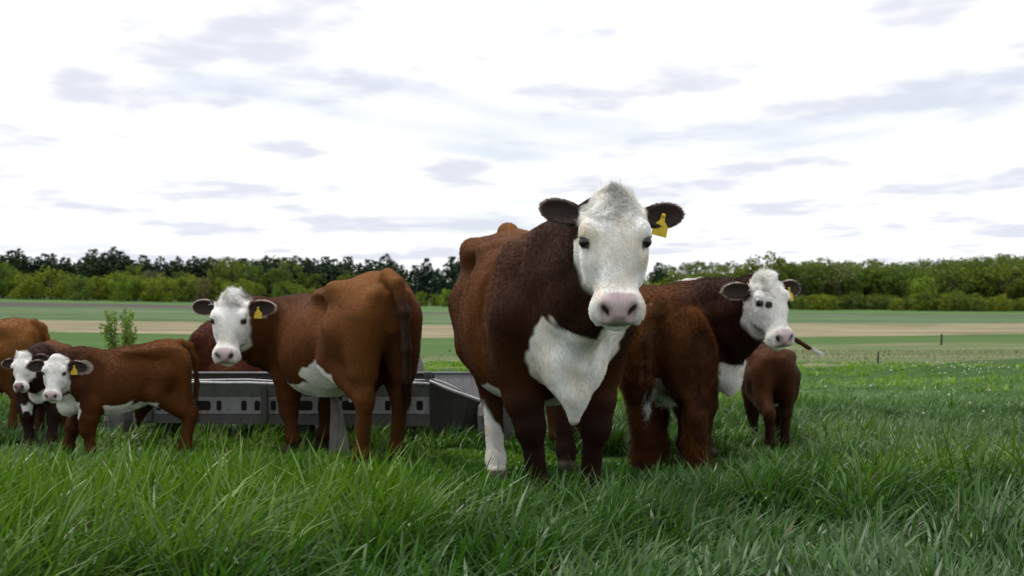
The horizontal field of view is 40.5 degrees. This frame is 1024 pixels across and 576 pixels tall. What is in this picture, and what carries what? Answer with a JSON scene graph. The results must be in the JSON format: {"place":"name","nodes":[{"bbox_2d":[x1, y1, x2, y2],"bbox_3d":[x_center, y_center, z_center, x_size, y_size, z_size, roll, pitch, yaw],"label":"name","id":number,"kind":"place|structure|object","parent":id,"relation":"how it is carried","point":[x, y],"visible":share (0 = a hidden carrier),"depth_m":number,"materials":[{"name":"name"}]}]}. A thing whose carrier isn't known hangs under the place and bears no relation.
{"place":"outdoors","nodes":[
{"label":"outdoors","id":0,"kind":"place"},
{"bbox_2d":[0,284,1011,310],"bbox_3d":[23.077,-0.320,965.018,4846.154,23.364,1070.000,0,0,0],"label":"hills","id":1,"kind":"structure","parent":0,"point":[645,284],"depth_m":562.05,"materials":[{"name":"green plant"}]},
{"bbox_2d":[7,248,31,296],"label":"pine tree","id":2,"kind":"object","parent":1,"relation":"on","point":[18,263],"visible":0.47,"depth_m":435.41,"materials":[{"name":"green plant"}]},
{"bbox_2d":[21,257,54,295],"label":"pine tree","id":3,"kind":"object","parent":1,"relation":"on","point":[35,265],"visible":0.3,"depth_m":436.79,"materials":[{"name":"green plant"}]},
{"bbox_2d":[41,253,64,298],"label":"pine tree","id":4,"kind":"object","parent":1,"relation":"on","point":[52,261],"visible":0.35,"depth_m":436.25,"materials":[{"name":"green plant"}]},
{"bbox_2d":[55,257,73,298],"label":"pine tree","id":5,"kind":"object","parent":1,"relation":"on","point":[65,266],"visible":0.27,"depth_m":438.25,"materials":[{"name":"green plant"}]},
{"bbox_2d":[73,253,101,290],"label":"pine tree","id":6,"kind":"object","parent":1,"relation":"on","point":[87,269],"visible":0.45,"depth_m":433.06,"materials":[{"name":"green plant"}]},
{"bbox_2d":[100,246,122,290],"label":"pine tree","id":7,"kind":"object","parent":1,"relation":"on","point":[111,256],"visible":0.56,"depth_m":438.48,"materials":[{"name":"green plant"}]},
{"bbox_2d":[103,251,135,294],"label":"pine tree","id":8,"kind":"object","parent":1,"relation":"on","point":[119,263],"visible":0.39,"depth_m":438.23,"materials":[{"name":"green plant"}]},
{"bbox_2d":[121,263,147,286],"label":"broadleaf tree","id":9,"kind":"object","parent":1,"relation":"on","point":[136,269],"visible":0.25,"depth_m":430.88,"materials":[{"name":"green plant"}]},
{"bbox_2d":[149,256,171,299],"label":"pine tree","id":10,"kind":"object","parent":1,"relation":"on","point":[158,268],"visible":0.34,"depth_m":438.74,"materials":[{"name":"green plant"}]},
{"bbox_2d":[166,256,187,300],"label":"pine tree","id":11,"kind":"object","parent":1,"relation":"on","point":[177,265],"visible":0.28,"depth_m":438.63,"materials":[{"name":"green plant"}]},
{"bbox_2d":[184,256,214,300],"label":"pine tree","id":12,"kind":"object","parent":1,"relation":"on","point":[196,265],"visible":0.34,"depth_m":441.65,"materials":[{"name":"green plant"}]},
{"bbox_2d":[197,256,222,299],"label":"pine tree","id":13,"kind":"object","parent":1,"relation":"on","point":[207,266],"visible":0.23,"depth_m":443.10,"materials":[{"name":"green plant"}]},
{"bbox_2d":[218,258,250,287],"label":"broadleaf tree","id":14,"kind":"object","parent":1,"relation":"on","point":[237,267],"visible":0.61,"depth_m":430.39,"materials":[{"name":"green plant"}]},
{"bbox_2d":[244,260,271,296],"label":"pine tree","id":15,"kind":"object","parent":1,"relation":"on","point":[257,263],"visible":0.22,"depth_m":436.83,"materials":[{"name":"green plant"}]},
{"bbox_2d":[277,255,308,294],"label":"pine tree","id":16,"kind":"object","parent":1,"relation":"on","point":[300,260],"visible":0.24,"depth_m":440.62,"materials":[{"name":"green plant"}]},
{"bbox_2d":[291,257,314,292],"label":"pine tree","id":17,"kind":"object","parent":1,"relation":"on","point":[307,268],"visible":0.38,"depth_m":438.06,"materials":[{"name":"green plant"}]},
{"bbox_2d":[301,272,327,293],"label":"broadleaf tree","id":18,"kind":"object","parent":1,"relation":"on","point":[314,285],"visible":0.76,"depth_m":431.81,"materials":[{"name":"green plant"}]},
{"bbox_2d":[311,256,330,288],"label":"pine tree","id":19,"kind":"object","parent":1,"relation":"on","point":[324,264],"visible":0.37,"depth_m":436.81,"materials":[{"name":"green plant"}]},
{"bbox_2d":[318,259,347,285],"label":"pine tree","id":20,"kind":"object","parent":1,"relation":"on","point":[335,272],"visible":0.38,"depth_m":434.20,"materials":[{"name":"green plant"}]},
{"bbox_2d":[339,256,357,277],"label":"pine tree","id":21,"kind":"object","parent":1,"relation":"on","point":[350,262],"visible":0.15,"depth_m":450.27,"materials":[{"name":"green plant"}]},
{"bbox_2d":[375,253,398,272],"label":"pine tree","id":22,"kind":"object","parent":1,"relation":"on","point":[389,263],"visible":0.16,"depth_m":440.55,"materials":[{"name":"green plant"}]},
{"bbox_2d":[406,265,424,293],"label":"pine tree","id":23,"kind":"object","parent":1,"relation":"on","point":[413,273],"visible":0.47,"depth_m":443.20,"materials":[{"name":"green plant"}]},
{"bbox_2d":[411,258,439,305],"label":"pine tree","id":24,"kind":"object","parent":1,"relation":"on","point":[425,277],"visible":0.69,"depth_m":438.57,"materials":[{"name":"green plant"}]},
{"bbox_2d":[425,268,449,305],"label":"pine tree","id":25,"kind":"object","parent":1,"relation":"on","point":[436,279],"visible":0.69,"depth_m":434.35,"materials":[{"name":"green plant"}]},
{"bbox_2d":[439,256,458,289],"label":"pine tree","id":26,"kind":"object","parent":1,"relation":"on","point":[450,264],"visible":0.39,"depth_m":441.55,"materials":[{"name":"green plant"}]},
{"bbox_2d":[445,258,460,297],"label":"pine tree","id":27,"kind":"object","parent":1,"relation":"on","point":[455,272],"visible":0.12,"depth_m":435.08,"materials":[{"name":"green plant"}]},
{"bbox_2d":[648,262,668,284],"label":"pine tree","id":28,"kind":"object","parent":1,"relation":"on","point":[657,275],"visible":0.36,"depth_m":435.06,"materials":[{"name":"green plant"}]},
{"bbox_2d":[721,264,748,276],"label":"broadleaf tree","id":29,"kind":"object","parent":1,"relation":"on","point":[736,271],"visible":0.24,"depth_m":435.64,"materials":[{"name":"green plant"}]},
{"bbox_2d":[745,251,796,280],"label":"oak tree","id":30,"kind":"object","parent":1,"relation":"on","point":[780,261],"visible":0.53,"depth_m":433.82,"materials":[{"name":"green plant"}]},
{"bbox_2d":[782,262,821,298],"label":"broadleaf tree","id":31,"kind":"object","parent":1,"relation":"on","point":[808,286],"visible":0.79,"depth_m":431.47,"materials":[{"name":"green plant"}]},
{"bbox_2d":[804,264,841,296],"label":"broadleaf tree","id":32,"kind":"object","parent":1,"relation":"on","point":[821,290],"visible":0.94,"depth_m":431.26,"materials":[{"name":"green plant"}]},
{"bbox_2d":[815,262,844,309],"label":"broadleaf tree","id":33,"kind":"object","parent":1,"relation":"on","point":[826,263],"visible":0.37,"depth_m":435.65,"materials":[{"name":"green plant"}]},
{"bbox_2d":[824,261,857,306],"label":"broadleaf tree","id":34,"kind":"object","parent":1,"relation":"on","point":[846,273],"visible":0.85,"depth_m":434.33,"materials":[{"name":"green plant"}]},
{"bbox_2d":[841,266,871,309],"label":"broadleaf tree","id":35,"kind":"object","parent":1,"relation":"on","point":[847,286],"visible":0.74,"depth_m":436.92,"materials":[{"name":"green plant"}]},
{"bbox_2d":[844,263,888,309],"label":"broadleaf tree","id":36,"kind":"object","parent":1,"relation":"on","point":[861,288],"visible":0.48,"depth_m":442.48,"materials":[{"name":"green plant"}]},
{"bbox_2d":[852,266,894,309],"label":"broadleaf tree","id":37,"kind":"object","parent":1,"relation":"on","point":[875,274],"visible":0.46,"depth_m":441.48,"materials":[{"name":"green plant"}]},
{"bbox_2d":[866,267,900,309],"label":"broadleaf tree","id":38,"kind":"object","parent":1,"relation":"on","point":[887,281],"visible":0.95,"depth_m":438.08,"materials":[{"name":"green plant"}]},
{"bbox_2d":[882,266,919,303],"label":"broadleaf tree","id":39,"kind":"object","parent":1,"relation":"on","point":[896,271],"visible":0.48,"depth_m":440.92,"materials":[{"name":"green plant"}]},
{"bbox_2d":[900,269,928,296],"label":"broadleaf tree","id":40,"kind":"object","parent":1,"relation":"on","point":[904,281],"visible":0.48,"depth_m":433.88,"materials":[{"name":"green plant"}]},
{"bbox_2d":[922,267,955,298],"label":"broadleaf tree","id":41,"kind":"object","parent":1,"relation":"on","point":[935,272],"visible":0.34,"depth_m":442.91,"materials":[{"name":"green plant"}]},
{"bbox_2d":[928,266,975,298],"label":"broadleaf tree","id":42,"kind":"object","parent":1,"relation":"on","point":[949,274],"visible":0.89,"depth_m":432.13,"materials":[{"name":"green plant"}]},
{"bbox_2d":[956,264,996,298],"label":"broadleaf tree","id":43,"kind":"object","parent":1,"relation":"on","point":[977,277],"visible":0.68,"depth_m":436.99,"materials":[{"name":"green plant"}]},
{"bbox_2d":[970,264,999,297],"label":"broadleaf tree","id":44,"kind":"object","parent":1,"relation":"on","point":[993,279],"visible":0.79,"depth_m":436.70,"materials":[{"name":"green plant"}]},
{"bbox_2d":[978,261,1023,301],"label":"broadleaf tree","id":45,"kind":"object","parent":1,"relation":"on","point":[1001,275],"visible":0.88,"depth_m":434.18,"materials":[{"name":"green plant"}]},
{"bbox_2d":[1004,263,1023,297],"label":"broadleaf tree","id":46,"kind":"object","parent":1,"relation":"on","point":[1020,291],"visible":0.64,"depth_m":436.24,"materials":[{"name":"green plant"}]},
{"bbox_2d":[0,395,1023,575],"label":"long grass","id":47,"kind":"structure","parent":0,"point":[928,510],"depth_m":5.21,"materials":[{"name":"green plant"}]},
{"bbox_2d":[0,306,1023,324],"bbox_3d":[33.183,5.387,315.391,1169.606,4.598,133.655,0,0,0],"label":"crop field","id":48,"kind":"structure","parent":0,"point":[98,314],"depth_m":304.12,"materials":[{"name":"green plant"}]},
{"bbox_2d":[0,359,1023,568],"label":"pasture","id":49,"kind":"structure","parent":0,"point":[928,382],"depth_m":16.83,"materials":[{"name":"plant"}]},
{"bbox_2d":[0,317,50,431],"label":"cow","id":50,"kind":"object","parent":49,"relation":"on","point":[20,334],"visible":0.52,"depth_m":10.41},
{"bbox_2d":[0,340,72,446],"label":"calf","id":51,"kind":"object","parent":49,"relation":"on","point":[31,404],"visible":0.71,"depth_m":9.64},
{"bbox_2d":[26,338,200,457],"bbox_3d":[-2.577,0.725,8.999,1.077,0.786,0.536,0,0,-20],"label":"calf","id":52,"kind":"object","parent":49,"relation":"on","point":[86,389],"visible":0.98,"depth_m":8.86},
{"bbox_2d":[103,411,134,440],"bbox_3d":[-2.824,1.019,9.949,0.196,0.424,0.252,0,0,0],"label":"stone block","id":53,"kind":"object","parent":49,"relation":"on","point":[126,420],"depth_m":9.84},
{"bbox_2d":[187,320,264,425],"bbox_3d":[-1.640,0.679,11.554,2.027,0.877,0.988,0,0,-8],"label":"cow","id":54,"kind":"object","parent":49,"relation":"on","point":[202,338],"visible":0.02,"depth_m":11.24},
{"bbox_2d":[191,268,422,463],"bbox_3d":[-1.267,0.497,8.791,1.096,1.229,1.681,0,0,-32],"label":"cow","id":55,"kind":"object","parent":49,"relation":"on","point":[356,340],"visible":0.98,"depth_m":8.48},
{"bbox_2d":[134,371,480,445],"bbox_3d":[-1.361,0.873,9.996,2.574,0.569,0.691,0,0,0],"label":"feed trough","id":56,"kind":"object","parent":49,"relation":"on","point":[448,399],"visible":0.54,"depth_m":9.70,"materials":[{"name":"grey metal"}]},
{"bbox_2d":[328,397,348,454],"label":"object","id":57,"kind":"object","parent":49,"relation":"on","point":[338,432],"visible":0.71,"depth_m":9.14,"materials":[{"name":"grey wood"}]},
{"bbox_2d":[477,403,512,446],"bbox_3d":[-0.116,0.929,9.544,0.245,0.388,0.272,0,0,0],"label":"stone block","id":58,"kind":"object","parent":49,"relation":"on","point":[508,428],"depth_m":9.46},
{"bbox_2d":[0,388,1023,471],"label":"long grass","id":59,"kind":"structure","parent":49,"relation":"on","point":[826,420],"depth_m":9.72,"materials":[{"name":"green plant"}]},
{"bbox_2d":[448,175,684,499],"bbox_3d":[0.193,0.337,7.024,0.864,1.529,2.648,0,0,-11],"label":"cow","id":60,"kind":"object","parent":49,"relation":"on","point":[551,311],"visible":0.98,"depth_m":6.53},
{"bbox_2d":[617,292,721,474],"bbox_3d":[1.032,0.582,8.744,0.557,1.050,1.849,0,0,15],"label":"cow","id":61,"kind":"object","parent":49,"relation":"on","point":[672,358],"visible":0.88,"depth_m":7.99},
{"bbox_2d":[545,265,801,460],"bbox_3d":[0.967,0.514,9.060,2.029,1.207,0.775,0,0,35],"label":"cow","id":62,"kind":"object","parent":49,"relation":"on","point":[746,315],"visible":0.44,"depth_m":8.58},
{"bbox_2d":[741,337,825,451],"bbox_3d":[1.845,0.710,9.935,0.477,0.817,1.386,0,0,5],"label":"calf","id":63,"kind":"object","parent":49,"relation":"on","point":[771,382],"visible":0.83,"depth_m":9.39},
{"bbox_2d":[0,298,1023,314],"bbox_3d":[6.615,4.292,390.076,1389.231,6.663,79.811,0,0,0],"label":"field verge","id":64,"kind":"structure","parent":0,"point":[445,308],"depth_m":398.88,"materials":[{"name":"green plant"}]},
{"bbox_2d":[1,272,20,298],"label":"hedge tree","id":65,"kind":"object","parent":64,"relation":"on","point":[9,278],"visible":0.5,"depth_m":421.86,"materials":[{"name":"green plant"}]},
{"bbox_2d":[0,261,22,297],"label":"hedge tree","id":66,"kind":"object","parent":64,"relation":"on","point":[5,268],"visible":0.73,"depth_m":423.22,"materials":[{"name":"green plant"}]},
{"bbox_2d":[8,270,40,299],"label":"hedge tree","id":67,"kind":"object","parent":64,"relation":"on","point":[18,292],"visible":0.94,"depth_m":414.95,"materials":[{"name":"green plant"}]},
{"bbox_2d":[25,275,44,299],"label":"hedge tree","id":68,"kind":"object","parent":64,"relation":"on","point":[36,295],"visible":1,"depth_m":415.31,"materials":[{"name":"green plant"}]},
{"bbox_2d":[32,265,69,299],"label":"hedge tree","id":69,"kind":"object","parent":64,"relation":"on","point":[58,289],"visible":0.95,"depth_m":420.70,"materials":[{"name":"green plant"}]},
{"bbox_2d":[62,272,85,299],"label":"hedge tree","id":70,"kind":"object","parent":64,"relation":"on","point":[67,293],"visible":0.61,"depth_m":416.89,"materials":[{"name":"green plant"}]},
{"bbox_2d":[66,274,96,300],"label":"hedge tree","id":71,"kind":"object","parent":64,"relation":"on","point":[85,293],"visible":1,"depth_m":413.56,"materials":[{"name":"green plant"}]},
{"bbox_2d":[88,276,110,299],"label":"hedge tree","id":72,"kind":"object","parent":64,"relation":"on","point":[97,293],"visible":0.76,"depth_m":420.92,"materials":[{"name":"green plant"}]},
{"bbox_2d":[98,272,117,299],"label":"hedge tree","id":73,"kind":"object","parent":64,"relation":"on","point":[107,278],"visible":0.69,"depth_m":422.44,"materials":[{"name":"green plant"}]},
{"bbox_2d":[107,270,134,300],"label":"hedge tree","id":74,"kind":"object","parent":64,"relation":"on","point":[120,294],"visible":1,"depth_m":413.06,"materials":[{"name":"green plant"}]},
{"bbox_2d":[118,272,143,300],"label":"hedge tree","id":75,"kind":"object","parent":64,"relation":"on","point":[135,284],"visible":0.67,"depth_m":418.72,"materials":[{"name":"green plant"}]},
{"bbox_2d":[128,274,150,300],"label":"hedge tree","id":76,"kind":"object","parent":64,"relation":"on","point":[138,291],"visible":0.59,"depth_m":419.90,"materials":[{"name":"green plant"}]},
{"bbox_2d":[139,277,165,301],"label":"hedge tree","id":77,"kind":"object","parent":64,"relation":"on","point":[146,295],"visible":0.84,"depth_m":414.94,"materials":[{"name":"green plant"}]},
{"bbox_2d":[150,274,178,301],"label":"hedge tree","id":78,"kind":"object","parent":64,"relation":"on","point":[172,283],"visible":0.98,"depth_m":413.22,"materials":[{"name":"green plant"}]},
{"bbox_2d":[172,277,197,301],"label":"hedge tree","id":79,"kind":"object","parent":64,"relation":"on","point":[185,297],"visible":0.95,"depth_m":419.16,"materials":[{"name":"green plant"}]},
{"bbox_2d":[177,273,202,301],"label":"hedge tree","id":80,"kind":"object","parent":64,"relation":"on","point":[192,277],"visible":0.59,"depth_m":422.75,"materials":[{"name":"green plant"}]},
{"bbox_2d":[193,275,212,300],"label":"hedge tree","id":81,"kind":"object","parent":64,"relation":"on","point":[201,294],"visible":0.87,"depth_m":418.12,"materials":[{"name":"green plant"}]},
{"bbox_2d":[206,260,229,295],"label":"broadleaf tree","id":82,"kind":"object","parent":64,"relation":"on","point":[210,275],"visible":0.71,"depth_m":425.81,"materials":[{"name":"green plant"}]},
{"bbox_2d":[209,277,226,301],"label":"hedge tree","id":83,"kind":"object","parent":64,"relation":"on","point":[218,285],"visible":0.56,"depth_m":421.14,"materials":[{"name":"green plant"}]},
{"bbox_2d":[229,278,257,295],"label":"hedge tree","id":84,"kind":"object","parent":64,"relation":"on","point":[244,286],"visible":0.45,"depth_m":414.22,"materials":[{"name":"green plant"}]},
{"bbox_2d":[231,264,264,293],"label":"broadleaf tree","id":85,"kind":"object","parent":64,"relation":"on","point":[251,272],"visible":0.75,"depth_m":427.02,"materials":[{"name":"green plant"}]},
{"bbox_2d":[262,268,286,292],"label":"broadleaf tree","id":86,"kind":"object","parent":64,"relation":"on","point":[266,277],"visible":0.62,"depth_m":428.74,"materials":[{"name":"green plant"}]},
{"bbox_2d":[271,280,300,296],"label":"hedge tree","id":87,"kind":"object","parent":64,"relation":"on","point":[286,284],"visible":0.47,"depth_m":418.36,"materials":[{"name":"green plant"}]},
{"bbox_2d":[268,260,308,294],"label":"broadleaf tree","id":88,"kind":"object","parent":64,"relation":"on","point":[301,275],"visible":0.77,"depth_m":425.90,"materials":[{"name":"green plant"}]},
{"bbox_2d":[436,288,450,306],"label":"hedge tree","id":89,"kind":"object","parent":64,"relation":"on","point":[444,303],"visible":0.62,"depth_m":413.64,"materials":[{"name":"green plant"}]},
{"bbox_2d":[803,294,820,309],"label":"hedge bush","id":90,"kind":"object","parent":64,"relation":"on","point":[808,306],"visible":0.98,"depth_m":420.12,"materials":[{"name":"green plant"}]},
{"bbox_2d":[813,294,836,309],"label":"hedge bush","id":91,"kind":"object","parent":64,"relation":"on","point":[826,298],"visible":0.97,"depth_m":419.44,"materials":[{"name":"green plant"}]},
{"bbox_2d":[841,292,863,309],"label":"hedge bush","id":92,"kind":"object","parent":64,"relation":"on","point":[855,297],"visible":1,"depth_m":427.31,"materials":[{"name":"green plant"}]},
{"bbox_2d":[865,293,885,309],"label":"hedge bush","id":93,"kind":"object","parent":64,"relation":"on","point":[876,298],"visible":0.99,"depth_m":428.42,"materials":[{"name":"green plant"}]},
{"bbox_2d":[889,296,904,310],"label":"hedge bush","id":94,"kind":"object","parent":64,"relation":"on","point":[897,307],"visible":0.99,"depth_m":419.09,"materials":[{"name":"green plant"}]},
{"bbox_2d":[908,293,926,310],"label":"hedge bush","id":95,"kind":"object","parent":64,"relation":"on","point":[914,306],"visible":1,"depth_m":420.00,"materials":[{"name":"green plant"}]},
{"bbox_2d":[907,275,938,310],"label":"broadleaf tree","id":96,"kind":"object","parent":64,"relation":"on","point":[924,283],"visible":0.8,"depth_m":423.15,"materials":[{"name":"green plant"}]},
{"bbox_2d":[914,290,939,310],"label":"hedge bush","id":97,"kind":"object","parent":64,"relation":"on","point":[931,306],"visible":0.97,"depth_m":419.48,"materials":[{"name":"green plant"}]},
{"bbox_2d":[935,292,954,310],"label":"hedge bush","id":98,"kind":"object","parent":64,"relation":"on","point":[942,304],"visible":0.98,"depth_m":417.30,"materials":[{"name":"green plant"}]},
{"bbox_2d":[940,289,969,310],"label":"hedge bush","id":99,"kind":"object","parent":64,"relation":"on","point":[957,306],"visible":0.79,"depth_m":418.78,"materials":[{"name":"green plant"}]},
{"bbox_2d":[962,293,985,311],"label":"hedge bush","id":100,"kind":"object","parent":64,"relation":"on","point":[976,307],"visible":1,"depth_m":417.69,"materials":[{"name":"green plant"}]},
{"bbox_2d":[993,293,1012,311],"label":"hedge bush","id":101,"kind":"object","parent":64,"relation":"on","point":[1003,308],"visible":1,"depth_m":418.02,"materials":[{"name":"green plant"}]},
{"bbox_2d":[0,302,1023,315],"bbox_3d":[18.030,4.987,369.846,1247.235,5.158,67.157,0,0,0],"label":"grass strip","id":102,"kind":"object","parent":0,"point":[22,304],"visible":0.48,"depth_m":362.91,"materials":[{"name":"green plant"}]},
{"bbox_2d":[0,0,1023,283],"label":"sky","id":103,"kind":"structure","parent":0,"point":[409,131],"materials":[{"name":"white"}]},
{"bbox_2d":[39,320,1023,337],"bbox_3d":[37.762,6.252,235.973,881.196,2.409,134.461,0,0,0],"label":"stubble field","id":104,"kind":"structure","parent":0,"point":[798,330],"depth_m":232.35,"materials":[{"name":"beige plant"}]},
{"bbox_2d":[48,331,1023,357],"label":"hay field","id":105,"kind":"structure","parent":0,"point":[435,346],"depth_m":153.80,"materials":[{"name":"green plant"}]},
{"bbox_2d":[421,342,1023,368],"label":"rough ground","id":106,"kind":"structure","parent":0,"point":[978,346],"depth_m":58.33,"materials":[{"name":"green plant"}]},
{"bbox_2d":[98,308,138,348],"bbox_3d":[-5.381,0.711,19.033,0.547,0.900,0.320,0,0,0],"label":"sapling","id":107,"kind":"object","parent":106,"relation":"on","point":[110,331],"visible":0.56,"depth_m":18.96,"materials":[{"name":"green plant"}]},
{"bbox_2d":[422,349,1023,363],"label":"weeds","id":108,"kind":"object","parent":106,"relation":"on","point":[965,351],"visible":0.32,"depth_m":46.10,"materials":[{"name":"green plant"}]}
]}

